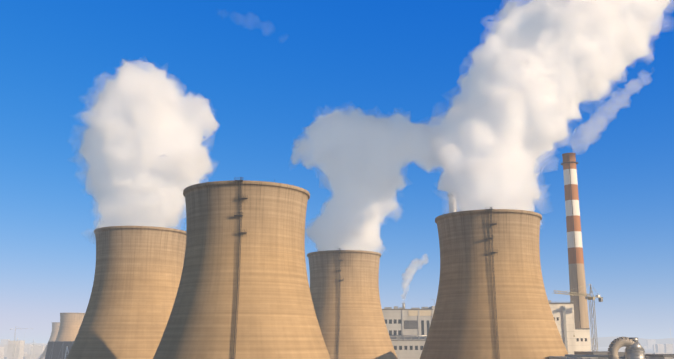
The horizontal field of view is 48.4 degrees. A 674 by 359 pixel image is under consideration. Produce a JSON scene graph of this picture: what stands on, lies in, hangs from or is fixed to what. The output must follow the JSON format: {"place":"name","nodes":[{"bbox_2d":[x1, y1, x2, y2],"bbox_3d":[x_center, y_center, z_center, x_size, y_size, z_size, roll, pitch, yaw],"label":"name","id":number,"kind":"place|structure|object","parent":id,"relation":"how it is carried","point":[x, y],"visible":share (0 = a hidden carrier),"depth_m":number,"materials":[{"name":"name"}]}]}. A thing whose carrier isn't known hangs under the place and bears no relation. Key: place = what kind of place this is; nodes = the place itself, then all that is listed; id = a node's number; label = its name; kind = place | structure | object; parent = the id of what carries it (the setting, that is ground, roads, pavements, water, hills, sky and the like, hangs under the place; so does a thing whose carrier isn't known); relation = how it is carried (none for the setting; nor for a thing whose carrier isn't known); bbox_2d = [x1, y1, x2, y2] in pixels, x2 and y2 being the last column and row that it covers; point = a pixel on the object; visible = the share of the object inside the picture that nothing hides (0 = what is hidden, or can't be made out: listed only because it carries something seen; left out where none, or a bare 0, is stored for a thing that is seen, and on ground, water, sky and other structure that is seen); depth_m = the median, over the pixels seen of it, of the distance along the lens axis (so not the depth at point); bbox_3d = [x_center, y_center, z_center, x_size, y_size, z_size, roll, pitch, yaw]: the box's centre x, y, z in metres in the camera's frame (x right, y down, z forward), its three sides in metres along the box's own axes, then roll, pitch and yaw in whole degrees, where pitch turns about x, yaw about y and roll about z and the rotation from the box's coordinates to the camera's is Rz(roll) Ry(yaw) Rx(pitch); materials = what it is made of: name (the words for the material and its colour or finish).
{"place":"outdoors","nodes":[
{"label":"outdoors","id":0,"kind":"place"},
{"bbox_2d":[0,0,673,342],"label":"sky","id":1,"kind":"structure","parent":0,"point":[379,110],"materials":[{"name":"blue"}]},
{"bbox_2d":[4,343,673,358],"bbox_3d":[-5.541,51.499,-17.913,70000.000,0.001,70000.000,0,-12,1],"label":"ground","id":2,"kind":"structure","parent":0,"point":[606,349],"depth_m":5386.43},
{"bbox_2d":[11,338,21,358],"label":"power pylon","id":3,"kind":"object","parent":2,"relation":"on","point":[15,349],"visible":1,"depth_m":1463.56,"materials":[{"name":"metal"}]},
{"bbox_2d":[40,322,59,358],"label":"cooling tower","id":4,"kind":"structure","parent":2,"relation":"on","point":[55,329],"depth_m":2353.18,"materials":[{"name":"concrete"}]},
{"bbox_2d":[45,341,73,358],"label":"building","id":5,"kind":"structure","parent":2,"relation":"on","point":[58,349],"depth_m":782.74,"materials":[{"name":"grey concrete"}]},
{"bbox_2d":[55,313,84,340],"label":"cooling tower","id":6,"kind":"structure","parent":2,"relation":"on","point":[70,325],"depth_m":1510.76,"materials":[{"name":"concrete"}]},
{"bbox_2d":[66,226,185,358],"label":"cooling tower","id":7,"kind":"structure","parent":2,"relation":"on","point":[138,274],"depth_m":432.00,"materials":[{"name":"concrete"}]},
{"bbox_2d":[153,177,329,358],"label":"cooling tower","id":8,"kind":"structure","parent":2,"relation":"on","point":[243,291],"depth_m":310.11,"materials":[{"name":"concrete"}]},
{"bbox_2d":[0,339,673,358],"bbox_3d":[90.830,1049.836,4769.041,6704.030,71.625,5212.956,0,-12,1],"label":"distant town","id":9,"kind":"object","parent":2,"relation":"on","point":[6,349],"visible":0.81,"depth_m":2758.11},
{"bbox_2d":[307,248,397,358],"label":"cooling tower","id":10,"kind":"structure","parent":2,"relation":"on","point":[344,289],"depth_m":547.87,"materials":[{"name":"concrete"}]},
{"bbox_2d":[447,192,456,212],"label":"chimney","id":11,"kind":"object","parent":2,"relation":"on","point":[450,209],"depth_m":863.52,"materials":[{"name":"grey metal"}]},
{"bbox_2d":[420,206,567,358],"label":"cooling tower","id":12,"kind":"structure","parent":2,"relation":"on","point":[492,302],"depth_m":377.96,"materials":[{"name":"concrete"}]},
{"bbox_2d":[561,153,590,340],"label":"chimney","id":13,"kind":"object","parent":2,"relation":"on","point":[575,258],"visible":0.79,"depth_m":512.87,"materials":[{"name":"paint"}]},
{"bbox_2d":[554,284,602,350],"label":"tower crane","id":14,"kind":"object","parent":2,"relation":"on","point":[590,298],"visible":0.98,"depth_m":433.27,"materials":[{"name":"yellow paint"}]},
{"bbox_2d":[549,337,673,358],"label":"pipe","id":15,"kind":"object","parent":2,"relation":"on","point":[634,348],"visible":1,"depth_m":318.89,"materials":[{"name":"metal"}]},
{"bbox_2d":[382,299,434,358],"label":"industrial building","id":16,"kind":"structure","parent":0,"point":[408,330],"depth_m":630.19,"materials":[{"name":"beige concrete"}]},
{"bbox_2d":[548,300,590,354],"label":"industrial building","id":17,"kind":"structure","parent":0,"point":[563,314],"depth_m":454.14,"materials":[{"name":"concrete"}]},
{"bbox_2d":[590,328,673,346],"bbox_3d":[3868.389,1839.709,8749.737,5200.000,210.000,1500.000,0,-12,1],"label":"buildings","id":18,"kind":"structure","parent":0,"point":[604,341],"depth_m":8360.55,"materials":[{"name":"white concrete"}]}
]}

